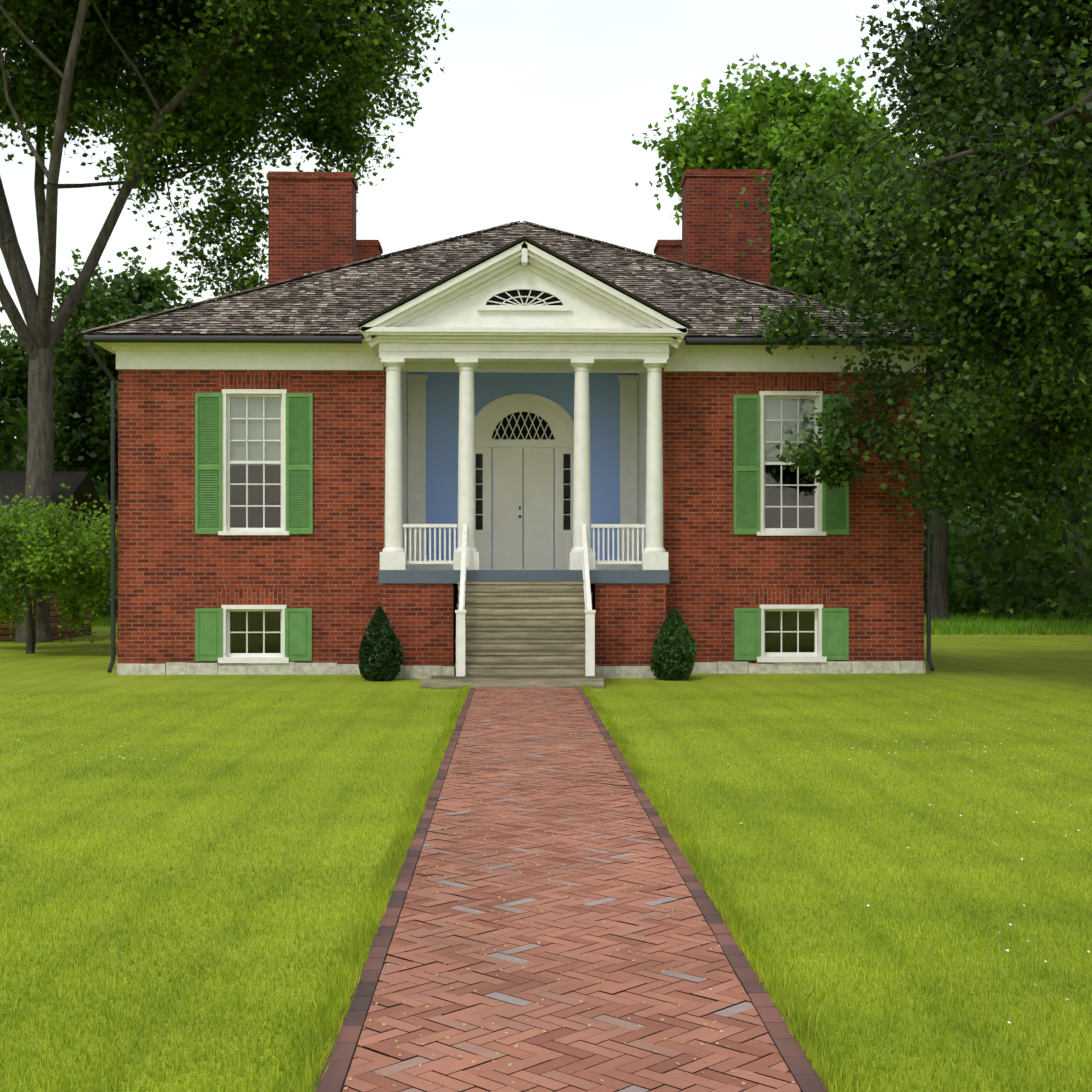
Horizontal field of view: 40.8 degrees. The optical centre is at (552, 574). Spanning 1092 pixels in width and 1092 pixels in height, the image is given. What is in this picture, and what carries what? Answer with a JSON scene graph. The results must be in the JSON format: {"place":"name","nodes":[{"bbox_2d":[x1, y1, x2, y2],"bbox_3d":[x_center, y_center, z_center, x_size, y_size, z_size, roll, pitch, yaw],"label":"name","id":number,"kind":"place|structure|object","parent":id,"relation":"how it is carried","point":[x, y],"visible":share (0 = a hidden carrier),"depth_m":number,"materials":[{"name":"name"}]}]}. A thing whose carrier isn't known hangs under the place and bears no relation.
{"place":"outdoors","nodes":[
{"label":"outdoors","id":0,"kind":"place"},
{"bbox_2d":[0,0,996,507],"label":"sky","id":1,"kind":"structure","parent":0,"point":[534,111],"materials":[{"name":"white"}]},
{"bbox_2d":[118,365,923,677],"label":"brick house walls","id":2,"kind":"structure","parent":0,"point":[174,571],"depth_m":25.78,"materials":[{"name":"red brick"}]},
{"bbox_2d":[94,223,927,335],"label":"house roof","id":3,"kind":"structure","parent":2,"relation":"on","point":[461,266],"depth_m":27.56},
{"bbox_2d":[86,332,947,338],"bbox_3d":[-0.494,-4.127,25.470,15.040,0.074,0.115,0,0,-2],"label":"house shingle edge","id":4,"kind":"object","parent":3,"relation":"attached to","point":[310,334],"visible":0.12,"depth_m":25.32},
{"bbox_2d":[94,338,941,355],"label":"house soffit","id":5,"kind":"structure","parent":3,"relation":"attached to","point":[104,345],"depth_m":26.05,"materials":[{"name":"white paint"}]},
{"bbox_2d":[82,223,954,337],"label":"roof shingles","id":6,"kind":"object","parent":3,"relation":"on","point":[579,247],"visible":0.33,"depth_m":27.73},
{"bbox_2d":[266,169,771,339],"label":"chimneys","id":7,"kind":"object","parent":3,"relation":"on","point":[311,222],"visible":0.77,"depth_m":31.91,"materials":[{"name":"red brick"}]},
{"bbox_2d":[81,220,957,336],"bbox_3d":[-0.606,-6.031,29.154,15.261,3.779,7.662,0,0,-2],"label":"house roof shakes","id":8,"kind":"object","parent":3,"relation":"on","point":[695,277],"visible":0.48,"depth_m":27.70,"materials":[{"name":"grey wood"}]},
{"bbox_2d":[84,335,957,672],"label":"gutters and downspouts","id":9,"kind":"object","parent":2,"relation":"attached to","point":[88,339],"visible":0.79,"depth_m":25.45,"materials":[{"name":"metal"}]},
{"bbox_2d":[195,393,848,660],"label":"shutters","id":10,"kind":"object","parent":2,"relation":"attached to","point":[299,511],"visible":0.9,"depth_m":25.74,"materials":[{"name":"green wood"}]},
{"bbox_2d":[216,373,827,604],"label":"window lintels","id":11,"kind":"structure","parent":2,"relation":"in","point":[284,596],"depth_m":25.75,"materials":[{"name":"red brick"}]},
{"bbox_2d":[230,290,813,652],"bbox_3d":[-0.665,-3.533,31.764,10.990,10.573,13.904,0,0,-2],"label":"dark house interior","id":12,"kind":"object","parent":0,"point":[544,423],"visible":0.12,"depth_m":26.56,"materials":[{"name":"black glass"}]},
{"bbox_2d":[230,397,813,464],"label":"window blinds","id":13,"kind":"object","parent":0,"point":[233,408],"depth_m":25.92,"materials":[{"name":"white fabric"}]},
{"bbox_2d":[0,602,1091,1091],"bbox_3d":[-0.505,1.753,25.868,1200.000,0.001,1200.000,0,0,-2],"label":"ground","id":14,"kind":"structure","parent":0,"point":[1018,664],"depth_m":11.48,"materials":[{"name":"green plant"}]},
{"bbox_2d":[27,584,35,644],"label":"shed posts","id":15,"kind":"object","parent":14,"relation":"on","point":[33,606],"visible":0.07,"depth_m":36.59,"materials":[{"name":"brown wood"}]},
{"bbox_2d":[0,306,64,470],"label":"tree","id":16,"kind":"object","parent":14,"relation":"on","point":[11,446],"visible":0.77,"depth_m":45.93,"materials":[{"name":"green plant"}]},
{"bbox_2d":[0,537,91,640],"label":"shed walls","id":17,"kind":"structure","parent":14,"relation":"on","point":[5,633],"depth_m":39.17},
{"bbox_2d":[0,471,104,533],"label":"shed roof","id":18,"kind":"structure","parent":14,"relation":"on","point":[79,483],"depth_m":40.09,"materials":[{"name":"grey"}]},
{"bbox_2d":[0,483,117,653],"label":"dogwood tree","id":19,"kind":"object","parent":14,"relation":"on","point":[32,553],"depth_m":31.18,"materials":[{"name":"green plant"}]},
{"bbox_2d":[0,246,197,616],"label":"tree","id":20,"kind":"object","parent":14,"relation":"on","point":[82,427],"depth_m":56.34,"materials":[{"name":"green plant"}]},
{"bbox_2d":[0,0,454,642],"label":"tree","id":21,"kind":"object","parent":14,"relation":"on","point":[312,11],"depth_m":38.64,"materials":[{"name":"green plant"}]},
{"bbox_2d":[358,606,404,680],"bbox_3d":[-2.824,1.139,24.223,0.778,1.250,0.867,0,0,-2],"label":"shrub","id":22,"kind":"object","parent":14,"relation":"on","point":[381,632],"depth_m":24.04,"materials":[{"name":"green plant"}]},
{"bbox_2d":[420,581,603,688],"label":"portico steps","id":23,"kind":"structure","parent":14,"relation":"on","point":[525,634],"depth_m":23.42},
{"bbox_2d":[106,241,932,662],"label":"white trim","id":24,"kind":"structure","parent":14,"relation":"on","point":[586,327],"depth_m":24.93,"materials":[{"name":"white paint"}]},
{"bbox_2d":[230,397,814,652],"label":"window panes","id":25,"kind":"object","parent":24,"relation":"in","point":[279,432],"visible":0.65,"depth_m":25.87,"materials":[{"name":"glass"}]},
{"bbox_2d":[407,372,637,568],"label":"porch back wall","id":26,"kind":"structure","parent":24,"relation":"attached to","point":[442,414],"depth_m":27.96,"materials":[{"name":"blue paint"}]},
{"bbox_2d":[475,393,573,569],"bbox_3d":[-0.560,-1.757,27.917,2.120,3.360,0.100,0,0,-2],"label":"portico door","id":27,"kind":"structure","parent":26,"relation":"in","point":[538,504],"depth_m":27.92,"materials":[{"name":"white wood"}]},
{"bbox_2d":[379,570,668,582],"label":"portico floor","id":28,"kind":"structure","parent":24,"relation":"on","point":[453,576],"depth_m":24.75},
{"bbox_2d":[357,236,690,331],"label":"portico roof","id":29,"kind":"structure","parent":24,"relation":"on","point":[505,248],"depth_m":24.51,"materials":[{"name":"grey"}]},
{"bbox_2d":[116,661,924,678],"bbox_3d":[-0.490,1.643,25.313,14.232,0.221,1.149,0,0,-2],"label":"house foundation","id":30,"kind":"object","parent":14,"relation":"on","point":[428,672],"visible":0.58,"depth_m":25.68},
{"bbox_2d":[403,524,644,675],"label":"porch railings","id":31,"kind":"object","parent":14,"relation":"on","point":[461,612],"visible":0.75,"depth_m":24.43,"materials":[{"name":"white wood"}]},
{"bbox_2d":[4,711,1089,1023],"bbox_3d":[1.869,1.704,10.961,14.819,0.018,12.778,0,0,-18],"label":"lawn clover","id":32,"kind":"object","parent":14,"relation":"on","point":[866,827],"visible":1,"depth_m":13.61,"materials":[{"name":"white"}]},
{"bbox_2d":[5,409,1091,622],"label":"woods understory","id":33,"kind":"object","parent":14,"relation":"on","point":[1016,563],"visible":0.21,"depth_m":54.36,"materials":[{"name":"green plant"}]},
{"bbox_2d":[263,684,870,1091],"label":"lawn edge tufts","id":34,"kind":"object","parent":14,"relation":"on","point":[722,906],"visible":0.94,"depth_m":6.93,"materials":[{"name":"green plant"}]},
{"bbox_2d":[341,688,800,1091],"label":"brick walkway","id":35,"kind":"structure","parent":14,"relation":"on","point":[447,1065],"depth_m":6.79,"materials":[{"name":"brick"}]},
{"bbox_2d":[344,687,794,1090],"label":"path debris","id":36,"kind":"object","parent":35,"relation":"on","point":[473,1061],"visible":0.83,"depth_m":7.34,"materials":[{"name":"beige"}]},
{"bbox_2d":[315,688,827,1091],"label":"path border","id":37,"kind":"object","parent":35,"relation":"on","point":[801,1069],"visible":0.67,"depth_m":6.76,"materials":[{"name":"brick"}]},
{"bbox_2d":[92,609,1091,634],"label":"tall grass","id":38,"kind":"structure","parent":14,"relation":"on","point":[985,624],"depth_m":46.49,"materials":[{"name":"green plant"}]},
{"bbox_2d":[649,607,697,680],"bbox_3d":[2.017,1.153,24.353,0.815,1.218,0.781,0,0,-2],"label":"shrub","id":39,"kind":"object","parent":14,"relation":"on","point":[664,643],"depth_m":24.20,"materials":[{"name":"green plant"}]},
{"bbox_2d":[790,149,1071,621],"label":"tree","id":40,"kind":"object","parent":14,"relation":"on","point":[994,492],"depth_m":49.39,"materials":[{"name":"green plant"}]},
{"bbox_2d":[931,407,1091,612],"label":"tree","id":41,"kind":"object","parent":14,"relation":"on","point":[1060,491],"depth_m":59.01,"materials":[{"name":"green plant"}]},
{"bbox_2d":[934,279,1091,482],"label":"tree","id":42,"kind":"object","parent":14,"relation":"on","point":[1086,461],"depth_m":36.86,"materials":[{"name":"green plant"}]},
{"bbox_2d":[632,54,933,303],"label":"tree","id":43,"kind":"object","parent":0,"point":[751,146],"depth_m":53.65,"materials":[{"name":"green plant"}]},
{"bbox_2d":[801,0,1091,517],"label":"tree","id":44,"kind":"object","parent":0,"point":[1036,75],"depth_m":21.90,"materials":[{"name":"green plant"}]},
{"bbox_2d":[721,0,1091,523],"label":"tree","id":45,"kind":"object","parent":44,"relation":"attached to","point":[813,456],"visible":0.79,"depth_m":23.87,"materials":[{"name":"green plant"}]}
]}

